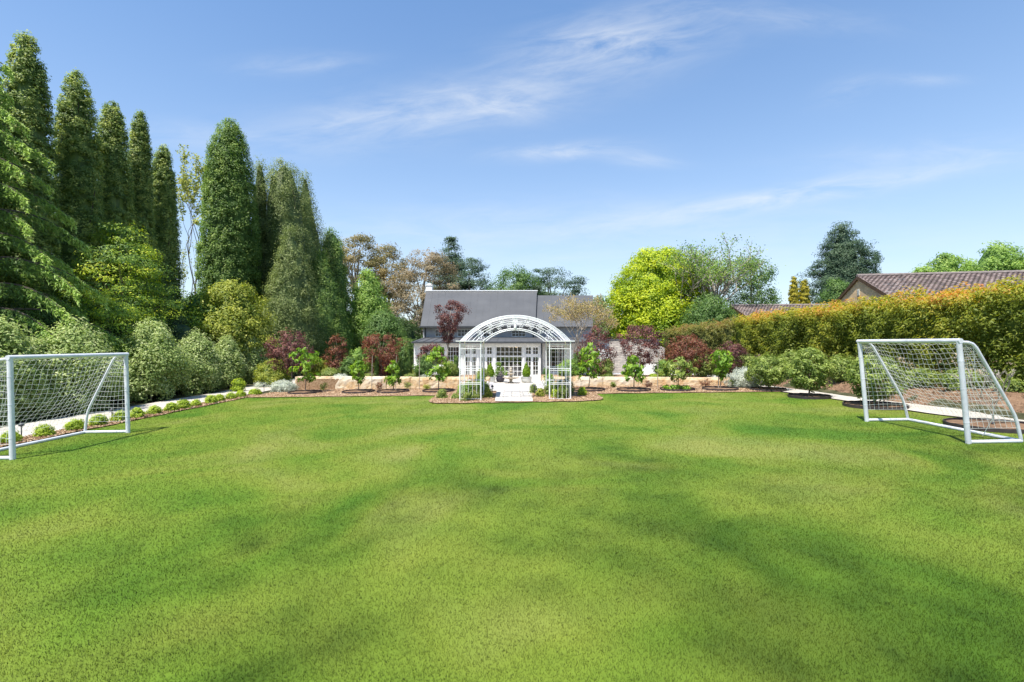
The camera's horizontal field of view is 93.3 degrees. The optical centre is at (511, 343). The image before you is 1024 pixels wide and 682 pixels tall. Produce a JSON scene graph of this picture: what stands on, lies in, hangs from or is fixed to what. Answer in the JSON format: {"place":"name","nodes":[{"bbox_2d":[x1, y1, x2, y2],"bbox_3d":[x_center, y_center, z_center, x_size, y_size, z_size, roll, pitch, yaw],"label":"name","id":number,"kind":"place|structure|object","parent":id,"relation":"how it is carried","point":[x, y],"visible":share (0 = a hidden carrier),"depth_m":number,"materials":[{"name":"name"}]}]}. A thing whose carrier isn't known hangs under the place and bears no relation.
{"place":"outdoors","nodes":[
{"label":"outdoors","id":0,"kind":"place"},
{"bbox_2d":[0,378,294,435],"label":"gravel path","id":1,"kind":"structure","parent":0,"point":[163,404],"depth_m":14.70,"materials":[{"name":"white gravel"}]},
{"bbox_2d":[295,375,489,389],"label":"retaining wall","id":2,"kind":"structure","parent":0,"point":[316,383],"depth_m":21.55,"materials":[{"name":"beige stone"}]},
{"bbox_2d":[322,333,351,369],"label":"purple maple","id":3,"kind":"object","parent":2,"relation":"on","point":[338,360],"visible":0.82,"depth_m":23.28,"materials":[{"name":"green plant"}]},
{"bbox_2d":[360,332,409,375],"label":"purple maple","id":4,"kind":"object","parent":2,"relation":"on","point":[368,344],"visible":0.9,"depth_m":22.70,"materials":[{"name":"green plant"}]},
{"bbox_2d":[433,299,471,357],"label":"purple maple","id":5,"kind":"object","parent":2,"relation":"on","point":[446,329],"visible":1,"depth_m":24.00,"materials":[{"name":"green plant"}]},
{"bbox_2d":[0,392,1023,681],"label":"lawn","id":6,"kind":"structure","parent":0,"point":[540,580],"depth_m":4.61,"materials":[{"name":"green plant"}]},
{"bbox_2d":[0,353,129,459],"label":"football goal","id":7,"kind":"object","parent":6,"relation":"on","point":[10,397],"visible":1,"depth_m":9.97,"materials":[{"name":"white plastic"}]},
{"bbox_2d":[429,392,601,402],"bbox_3d":[0.123,1.892,17.025,5.948,0.098,2.750,0,0,0],"label":"mulch bed","id":8,"kind":"object","parent":6,"relation":"on","point":[494,395],"visible":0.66,"depth_m":16.30,"materials":[{"name":"brown soil"}]},
{"bbox_2d":[456,315,574,399],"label":"rose arch","id":9,"kind":"structure","parent":8,"relation":"on","point":[479,326],"depth_m":16.35,"materials":[{"name":"white metal"}]},
{"bbox_2d":[787,393,831,399],"bbox_3d":[9.764,1.728,15.900,1.240,0.131,1.240,0,0,0],"label":"ring edging","id":10,"kind":"object","parent":6,"relation":"on","point":[817,396],"visible":0.91,"depth_m":15.79,"materials":[{"name":"black rubber"}]},
{"bbox_2d":[783,347,837,394],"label":"laurel shrub","id":11,"kind":"object","parent":10,"relation":"on","point":[807,368],"visible":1,"depth_m":15.66,"materials":[{"name":"green plant"}]},
{"bbox_2d":[842,400,908,409],"bbox_3d":[10.121,1.723,13.500,1.500,0.135,1.500,0,0,0],"label":"ring edging","id":12,"kind":"object","parent":6,"relation":"on","point":[879,405],"visible":0.73,"depth_m":13.37,"materials":[{"name":"black rubber"}]},
{"bbox_2d":[842,353,912,403],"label":"laurel shrub","id":13,"kind":"object","parent":12,"relation":"on","point":[853,375],"visible":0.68,"depth_m":13.23,"materials":[{"name":"green plant"}]},
{"bbox_2d":[856,338,1023,443],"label":"football goal","id":14,"kind":"object","parent":6,"relation":"on","point":[961,369],"visible":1,"depth_m":9.19,"materials":[{"name":"white plastic"}]},
{"bbox_2d":[943,417,1023,433],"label":"ring edging","id":15,"kind":"object","parent":6,"relation":"on","point":[958,422],"visible":0.66,"depth_m":10.14,"materials":[{"name":"brown soil"}]},
{"bbox_2d":[949,367,1015,423],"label":"young bare tree","id":16,"kind":"object","parent":15,"relation":"on","point":[1008,377],"visible":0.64,"depth_m":10.13,"materials":[{"name":"green plant"}]},
{"bbox_2d":[0,359,1023,447],"bbox_3d":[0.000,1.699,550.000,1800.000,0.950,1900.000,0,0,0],"label":"ground","id":17,"kind":"structure","parent":0,"point":[117,404],"depth_m":15.65,"materials":[{"name":"brown soil"}]},
{"bbox_2d":[0,83,13,307],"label":"cypress tree","id":18,"kind":"object","parent":17,"relation":"on","point":[2,252],"visible":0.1,"depth_m":17.17,"materials":[{"name":"green plant"}]},
{"bbox_2d":[0,314,49,424],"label":"silver shrub","id":19,"kind":"object","parent":17,"relation":"on","point":[13,343],"visible":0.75,"depth_m":13.27,"materials":[{"name":"green plant"}]},
{"bbox_2d":[0,29,62,317],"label":"cypress tree","id":20,"kind":"object","parent":17,"relation":"on","point":[27,90],"visible":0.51,"depth_m":17.76,"materials":[{"name":"green plant"}]},
{"bbox_2d":[17,331,80,419],"bbox_3d":[-13.918,1.052,14.249,1.931,2.833,1.947,0,0,23],"label":"silver shrub","id":21,"kind":"object","parent":17,"relation":"on","point":[43,350],"visible":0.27,"depth_m":14.13,"materials":[{"name":"green plant"}]},
{"bbox_2d":[0,62,137,414],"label":"cedar tree","id":22,"kind":"object","parent":17,"relation":"on","point":[12,238],"visible":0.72,"depth_m":15.91,"materials":[{"name":"green plant"}]},
{"bbox_2d":[49,67,108,330],"bbox_3d":[-17.967,-4.570,19.917,2.136,13.473,2.055,0,0,0],"label":"cypress tree","id":23,"kind":"object","parent":17,"relation":"on","point":[80,173],"visible":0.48,"depth_m":19.54,"materials":[{"name":"green plant"}]},
{"bbox_2d":[32,314,134,414],"bbox_3d":[-13.675,0.725,15.289,2.749,3.295,2.737,0,0,42],"label":"silver shrub","id":24,"kind":"object","parent":17,"relation":"on","point":[72,340],"visible":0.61,"depth_m":14.76,"materials":[{"name":"green plant"}]},
{"bbox_2d":[48,285,174,399],"bbox_3d":[-15.360,-0.059,18.622,4.009,4.434,4.153,0,0,0],"label":"wattle bush","id":25,"kind":"object","parent":17,"relation":"on","point":[119,314],"visible":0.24,"depth_m":18.05,"materials":[{"name":"green plant"}]},
{"bbox_2d":[93,100,138,322],"bbox_3d":[-17.910,-4.376,21.678,2.017,13.084,1.838,0,0,0],"label":"cypress tree","id":26,"kind":"object","parent":17,"relation":"on","point":[118,198],"visible":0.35,"depth_m":21.44,"materials":[{"name":"green plant"}]},
{"bbox_2d":[49,220,194,340],"bbox_3d":[-16.249,-1.532,20.103,4.773,7.392,4.570,0,0,0],"label":"wattle tree","id":27,"kind":"object","parent":17,"relation":"on","point":[122,259],"visible":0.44,"depth_m":19.63,"materials":[{"name":"green plant"}]},
{"bbox_2d":[126,109,159,322],"bbox_3d":[-17.872,-4.560,23.215,1.494,13.376,1.569,0,0,0],"label":"cypress tree","id":28,"kind":"object","parent":17,"relation":"on","point":[141,153],"visible":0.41,"depth_m":22.99,"materials":[{"name":"green plant"}]},
{"bbox_2d":[111,316,200,403],"bbox_3d":[-13.600,0.648,18.429,2.812,3.359,2.954,0,0,0],"label":"silver shrub","id":29,"kind":"object","parent":17,"relation":"on","point":[155,367],"visible":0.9,"depth_m":17.88,"materials":[{"name":"green plant"}]},
{"bbox_2d":[150,144,184,324],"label":"cypress tree","id":30,"kind":"object","parent":17,"relation":"on","point":[166,230],"visible":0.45,"depth_m":24.51,"materials":[{"name":"green plant"}]},
{"bbox_2d":[162,315,209,392],"bbox_3d":[-15.307,0.569,22.064,3.087,3.832,3.412,0,0,44],"label":"dark shrub","id":31,"kind":"object","parent":17,"relation":"on","point":[181,329],"visible":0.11,"depth_m":21.61,"materials":[{"name":"green plant"}]},
{"bbox_2d":[175,143,210,294],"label":"deciduous tree","id":32,"kind":"object","parent":17,"relation":"on","point":[183,181],"visible":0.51,"depth_m":35.74,"materials":[{"name":"green plant"}]},
{"bbox_2d":[166,289,222,350],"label":"green shrub","id":33,"kind":"object","parent":17,"relation":"on","point":[197,317],"visible":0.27,"depth_m":24.44,"materials":[{"name":"green plant"}]},
{"bbox_2d":[171,326,225,395],"bbox_3d":[-13.692,0.867,20.838,2.284,3.226,2.210,0,0,0],"label":"silver shrub","id":34,"kind":"object","parent":17,"relation":"on","point":[206,374],"visible":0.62,"depth_m":20.57,"materials":[{"name":"green plant"}]},
{"bbox_2d":[191,117,262,329],"bbox_3d":[-17.500,-5.963,30.003,3.819,16.115,3.658,0,0,0],"label":"conifer tree","id":35,"kind":"object","parent":17,"relation":"on","point":[227,245],"visible":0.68,"depth_m":29.13,"materials":[{"name":"green plant"}]},
{"bbox_2d":[213,334,248,388],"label":"silver shrub","id":36,"kind":"object","parent":17,"relation":"on","point":[233,362],"visible":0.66,"depth_m":22.90,"materials":[{"name":"green plant"}]},
{"bbox_2d":[188,276,278,365],"bbox_3d":[-15.109,-0.696,26.018,4.747,5.668,4.642,0,0,37],"label":"yellow shrub","id":37,"kind":"object","parent":17,"relation":"on","point":[241,321],"visible":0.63,"depth_m":25.14,"materials":[{"name":"green plant"}]},
{"bbox_2d":[240,335,270,383],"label":"silver shrub","id":38,"kind":"object","parent":17,"relation":"on","point":[254,361],"visible":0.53,"depth_m":25.12,"materials":[{"name":"green plant"}]},
{"bbox_2d":[251,155,268,330],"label":"conifer tree","id":39,"kind":"object","parent":17,"relation":"on","point":[259,173],"visible":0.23,"depth_m":32.26,"materials":[{"name":"green plant"}]},
{"bbox_2d":[253,359,292,386],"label":"lime bush","id":40,"kind":"object","parent":17,"relation":"on","point":[268,374],"visible":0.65,"depth_m":23.57,"materials":[{"name":"green plant"}]},
{"bbox_2d":[251,155,318,329],"bbox_3d":[-15.451,-5.328,32.917,4.746,14.839,4.926,0,0,0],"label":"conifer tree","id":41,"kind":"object","parent":17,"relation":"on","point":[283,205],"visible":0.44,"depth_m":32.06,"materials":[{"name":"green plant"}]},
{"bbox_2d":[260,327,318,377],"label":"purple maple","id":42,"kind":"object","parent":17,"relation":"on","point":[286,348],"visible":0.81,"depth_m":22.27,"materials":[{"name":"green plant"}]},
{"bbox_2d":[256,222,325,376],"bbox_3d":[-13.690,-2.639,29.905,4.062,9.888,4.242,0,0,-43],"label":"conifer tree","id":43,"kind":"object","parent":17,"relation":"on","point":[291,303],"visible":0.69,"depth_m":29.32,"materials":[{"name":"green plant"}]},
{"bbox_2d":[298,169,336,274],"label":"conifer tree","id":44,"kind":"object","parent":17,"relation":"on","point":[315,232],"visible":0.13,"depth_m":35.78,"materials":[{"name":"green plant"}]},
{"bbox_2d":[299,247,353,374],"bbox_3d":[-13.443,-2.259,33.963,4.651,9.156,4.539,0,0,36],"label":"conifer tree","id":45,"kind":"object","parent":17,"relation":"on","point":[332,312],"visible":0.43,"depth_m":33.21,"materials":[{"name":"green plant"}]},
{"bbox_2d":[320,226,353,356],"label":"conifer tree","id":46,"kind":"object","parent":17,"relation":"on","point":[340,269],"visible":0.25,"depth_m":37.52,"materials":[{"name":"green plant"}]},
{"bbox_2d":[341,232,388,305],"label":"gum tree","id":47,"kind":"object","parent":17,"relation":"on","point":[350,259],"visible":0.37,"depth_m":61.19,"materials":[{"name":"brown plant"}]},
{"bbox_2d":[345,267,394,369],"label":"leafy tree","id":48,"kind":"object","parent":17,"relation":"on","point":[367,299],"visible":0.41,"depth_m":39.12,"materials":[{"name":"green plant"}]},
{"bbox_2d":[0,384,754,446],"bbox_3d":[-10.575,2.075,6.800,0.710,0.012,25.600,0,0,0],"label":"mulch bed","id":49,"kind":"object","parent":17,"relation":"on","point":[103,425],"visible":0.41,"depth_m":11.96,"materials":[{"name":"brown wood"}]},
{"bbox_2d":[353,307,411,367],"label":"leafy tree","id":50,"kind":"object","parent":17,"relation":"on","point":[381,323],"visible":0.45,"depth_m":37.10,"materials":[{"name":"green plant"}]},
{"bbox_2d":[354,242,414,309],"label":"gum tree","id":51,"kind":"object","parent":17,"relation":"on","point":[387,255],"visible":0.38,"depth_m":62.78,"materials":[{"name":"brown plant"}]},
{"bbox_2d":[390,314,422,340],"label":"dark tree","id":52,"kind":"object","parent":17,"relation":"on","point":[409,327],"visible":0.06,"depth_m":49.26,"materials":[{"name":"green plant"}]},
{"bbox_2d":[379,247,462,338],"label":"gum tree","id":53,"kind":"object","parent":17,"relation":"on","point":[437,259],"visible":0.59,"depth_m":54.70,"materials":[{"name":"brown plant"}]},
{"bbox_2d":[431,236,473,289],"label":"pine tree","id":54,"kind":"object","parent":17,"relation":"on","point":[454,258],"visible":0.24,"depth_m":69.36,"materials":[{"name":"green plant"}]},
{"bbox_2d":[449,257,495,289],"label":"pine tree","id":55,"kind":"object","parent":17,"relation":"on","point":[472,266],"visible":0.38,"depth_m":67.10,"materials":[{"name":"green plant"}]},
{"bbox_2d":[411,283,594,375],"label":"white house","id":56,"kind":"structure","parent":17,"relation":"on","point":[486,305],"depth_m":34.05,"materials":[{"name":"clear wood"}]},
{"bbox_2d":[255,385,779,396],"bbox_3d":[-0.200,1.905,19.756,20.000,0.328,4.288,0,0,0],"label":"mulch bed","id":57,"kind":"object","parent":17,"relation":"on","point":[398,394],"visible":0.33,"depth_m":19.04,"materials":[{"name":"brown soil"}]},
{"bbox_2d":[269,380,300,391],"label":"silver bush","id":58,"kind":"object","parent":57,"relation":"on","point":[283,386],"visible":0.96,"depth_m":20.73,"materials":[{"name":"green plant"}]},
{"bbox_2d":[288,389,321,393],"bbox_3d":[-8.641,2.030,20.200,1.320,0.132,1.320,0,0,0],"label":"ring edging","id":59,"kind":"object","parent":57,"relation":"on","point":[303,391],"visible":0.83,"depth_m":20.12,"materials":[{"name":"black rubber"}]},
{"bbox_2d":[288,347,321,390],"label":"young tree","id":60,"kind":"object","parent":59,"relation":"on","point":[307,368],"visible":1,"depth_m":20.16,"materials":[{"name":"green plant"}]},
{"bbox_2d":[348,360,366,390],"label":"young tree","id":61,"kind":"object","parent":57,"relation":"on","point":[358,366],"visible":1,"depth_m":20.03,"materials":[{"name":"green plant"}]},
{"bbox_2d":[384,360,401,389],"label":"young tree","id":62,"kind":"object","parent":57,"relation":"on","point":[392,368],"visible":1,"depth_m":19.92,"materials":[{"name":"green plant"}]},
{"bbox_2d":[422,388,454,392],"bbox_3d":[-3.028,1.938,19.900,1.320,0.132,1.320,0,0,0],"label":"ring edging","id":63,"kind":"object","parent":57,"relation":"on","point":[436,390],"visible":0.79,"depth_m":19.90,"materials":[{"name":"black rubber"}]},
{"bbox_2d":[424,345,450,389],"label":"young tree","id":64,"kind":"object","parent":63,"relation":"on","point":[437,368],"visible":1,"depth_m":19.73,"materials":[{"name":"green plant"}]},
{"bbox_2d":[574,387,604,391],"bbox_3d":[3.043,1.839,19.300,1.320,0.132,1.320,0,0,0],"label":"ring edging","id":65,"kind":"object","parent":57,"relation":"on","point":[593,389],"visible":0.52,"depth_m":19.16,"materials":[{"name":"black rubber"}]},
{"bbox_2d":[574,342,600,388],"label":"young tree","id":66,"kind":"object","parent":65,"relation":"on","point":[583,366],"visible":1,"depth_m":19.15,"materials":[{"name":"green plant"}]},
{"bbox_2d":[621,354,645,388],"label":"young tree","id":67,"kind":"object","parent":57,"relation":"on","point":[630,369],"visible":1,"depth_m":18.84,"materials":[{"name":"green plant"}]},
{"bbox_2d":[660,387,694,390],"bbox_3d":[6.460,1.783,18.900,1.320,0.132,1.320,0,0,0],"label":"ring edging","id":68,"kind":"object","parent":57,"relation":"on","point":[689,389],"visible":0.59,"depth_m":18.43,"materials":[{"name":"black rubber"}]},
{"bbox_2d":[655,356,698,384],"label":"young tree","id":69,"kind":"object","parent":68,"relation":"on","point":[681,375],"visible":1,"depth_m":18.73,"materials":[{"name":"green plant"}]},
{"bbox_2d":[710,349,733,387],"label":"young tree","id":70,"kind":"object","parent":57,"relation":"on","point":[724,361],"visible":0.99,"depth_m":18.69,"materials":[{"name":"green plant"}]},
{"bbox_2d":[723,366,764,387],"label":"silver bush","id":71,"kind":"object","parent":57,"relation":"on","point":[738,376],"visible":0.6,"depth_m":19.26,"materials":[{"name":"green plant"}]},
{"bbox_2d":[744,352,792,387],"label":"laurel shrub","id":72,"kind":"object","parent":57,"relation":"on","point":[765,371],"visible":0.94,"depth_m":17.98,"materials":[{"name":"green plant"}]},
{"bbox_2d":[484,262,550,294],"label":"leafy tree","id":73,"kind":"object","parent":17,"relation":"on","point":[521,281],"visible":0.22,"depth_m":60.97,"materials":[{"name":"green plant"}]},
{"bbox_2d":[529,267,573,294],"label":"pine tree","id":74,"kind":"object","parent":17,"relation":"on","point":[548,285],"visible":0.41,"depth_m":63.36,"materials":[{"name":"green plant"}]},
{"bbox_2d":[541,375,708,376],"bbox_3d":[5.425,1.894,22.975,7.950,0.660,2.850,0,0,0],"label":"garden bed","id":75,"kind":"object","parent":17,"relation":"on","point":[619,375],"visible":0.07,"depth_m":23.77,"materials":[{"name":"brown soil"}]},
{"bbox_2d":[574,325,617,373],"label":"purple maple","id":76,"kind":"object","parent":75,"relation":"on","point":[589,339],"visible":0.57,"depth_m":23.04,"materials":[{"name":"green plant"}]},
{"bbox_2d":[616,324,666,367],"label":"purple maple","id":77,"kind":"object","parent":75,"relation":"on","point":[624,343],"visible":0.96,"depth_m":23.13,"materials":[{"name":"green plant"}]},
{"bbox_2d":[655,334,713,374],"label":"purple maple","id":78,"kind":"object","parent":75,"relation":"on","point":[677,349],"visible":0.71,"depth_m":22.83,"materials":[{"name":"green plant"}]},
{"bbox_2d":[692,353,715,376],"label":"garden shrub","id":79,"kind":"object","parent":75,"relation":"on","point":[704,372],"visible":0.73,"depth_m":22.66,"materials":[{"name":"green plant"}]},
{"bbox_2d":[541,376,730,385],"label":"sandstone wall","id":80,"kind":"structure","parent":17,"relation":"on","point":[605,381],"depth_m":20.89,"materials":[{"name":"beige stone"}]},
{"bbox_2d":[609,341,664,374],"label":"stone garden wall","id":81,"kind":"structure","parent":17,"relation":"on","point":[620,361],"depth_m":29.00,"materials":[{"name":"grey stone"}]},
{"bbox_2d":[603,244,718,359],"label":"maple tree","id":82,"kind":"object","parent":17,"relation":"on","point":[643,295],"visible":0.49,"depth_m":43.00,"materials":[{"name":"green plant"}]},
{"bbox_2d":[674,291,738,365],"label":"leafy tree","id":83,"kind":"object","parent":17,"relation":"on","point":[710,308],"visible":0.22,"depth_m":38.98,"materials":[{"name":"green plant"}]},
{"bbox_2d":[661,317,758,376],"bbox_3d":[12.507,0.431,31.742,2.655,4.048,9.168,0,0,-7],"label":"clipped hedge","id":84,"kind":"object","parent":17,"relation":"on","point":[714,335],"visible":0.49,"depth_m":29.51,"materials":[{"name":"green plant"}]},
{"bbox_2d":[652,232,785,308],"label":"dieback tree","id":85,"kind":"object","parent":17,"relation":"on","point":[722,273],"visible":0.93,"depth_m":41.63,"materials":[{"name":"green plant"}]},
{"bbox_2d":[708,341,749,377],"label":"purple maple","id":86,"kind":"object","parent":17,"relation":"on","point":[735,351],"visible":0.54,"depth_m":22.00,"materials":[{"name":"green plant"}]},
{"bbox_2d":[721,255,786,315],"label":"leafy tree","id":87,"kind":"object","parent":17,"relation":"on","point":[751,298],"visible":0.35,"depth_m":43.26,"materials":[{"name":"green plant"}]},
{"bbox_2d":[726,304,829,366],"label":"brick house","id":88,"kind":"structure","parent":17,"relation":"on","point":[747,308],"depth_m":41.34,"materials":[{"name":"brown tile"}]},
{"bbox_2d":[814,277,848,303],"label":"leafy tree","id":89,"kind":"object","parent":17,"relation":"on","point":[836,290],"visible":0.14,"depth_m":47.66,"materials":[{"name":"green plant"}]},
{"bbox_2d":[795,220,883,303],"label":"pine tree","id":90,"kind":"object","parent":17,"relation":"on","point":[844,262],"visible":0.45,"depth_m":60.89,"materials":[{"name":"green plant"}]},
{"bbox_2d":[771,376,1023,412],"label":"soil bank","id":91,"kind":"structure","parent":17,"relation":"on","point":[1017,401],"depth_m":13.54,"materials":[{"name":"brown soil"}]},
{"bbox_2d":[827,353,855,382],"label":"bank shrub","id":92,"kind":"object","parent":91,"relation":"on","point":[839,371],"visible":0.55,"depth_m":17.41,"materials":[{"name":"green plant"}]},
{"bbox_2d":[730,274,1023,388],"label":"clipped hedge","id":93,"kind":"object","parent":91,"relation":"on","point":[990,324],"visible":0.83,"depth_m":16.27,"materials":[{"name":"green plant"}]},
{"bbox_2d":[899,367,943,387],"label":"bank shrub","id":94,"kind":"object","parent":91,"relation":"on","point":[928,379],"visible":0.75,"depth_m":14.55,"materials":[{"name":"green plant"}]},
{"bbox_2d":[938,367,983,390],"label":"bank shrub","id":95,"kind":"object","parent":91,"relation":"on","point":[948,381],"visible":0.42,"depth_m":13.45,"materials":[{"name":"green plant"}]},
{"bbox_2d":[832,270,1023,373],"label":"brick house","id":96,"kind":"structure","parent":17,"relation":"on","point":[862,285],"depth_m":28.58,"materials":[{"name":"brown concrete"}]},
{"bbox_2d":[927,252,986,286],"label":"leafy tree","id":97,"kind":"object","parent":17,"relation":"on","point":[948,262],"visible":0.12,"depth_m":45.19,"materials":[{"name":"green plant"}]},
{"bbox_2d":[959,240,1023,277],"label":"leafy tree","id":98,"kind":"object","parent":17,"relation":"on","point":[998,257],"visible":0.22,"depth_m":46.57,"materials":[{"name":"green plant"}]},
{"bbox_2d":[0,0,1023,323],"label":"sky","id":99,"kind":"structure","parent":0,"point":[578,137],"materials":[{"name":"blue"}]},
{"bbox_2d":[495,391,532,400],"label":"stone path","id":100,"kind":"structure","parent":0,"point":[513,395],"depth_m":17.20,"materials":[{"name":"stone"}]},
{"bbox_2d":[490,383,540,390],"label":"stone path","id":101,"kind":"structure","parent":0,"point":[511,387],"depth_m":21.22,"materials":[{"name":"stone"}]},
{"bbox_2d":[494,376,540,382],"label":"terrace","id":102,"kind":"structure","parent":0,"point":[535,379],"depth_m":26.65,"materials":[{"name":"stone"}]},
{"bbox_2d":[542,291,620,355],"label":"japanese maple","id":103,"kind":"object","parent":102,"relation":"on","point":[585,308],"visible":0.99,"depth_m":26.18,"materials":[{"name":"orange plant"}]},
{"bbox_2d":[763,386,1023,420],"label":"gravel path","id":104,"kind":"structure","parent":0,"point":[911,407],"depth_m":12.82,"materials":[{"name":"white gravel"}]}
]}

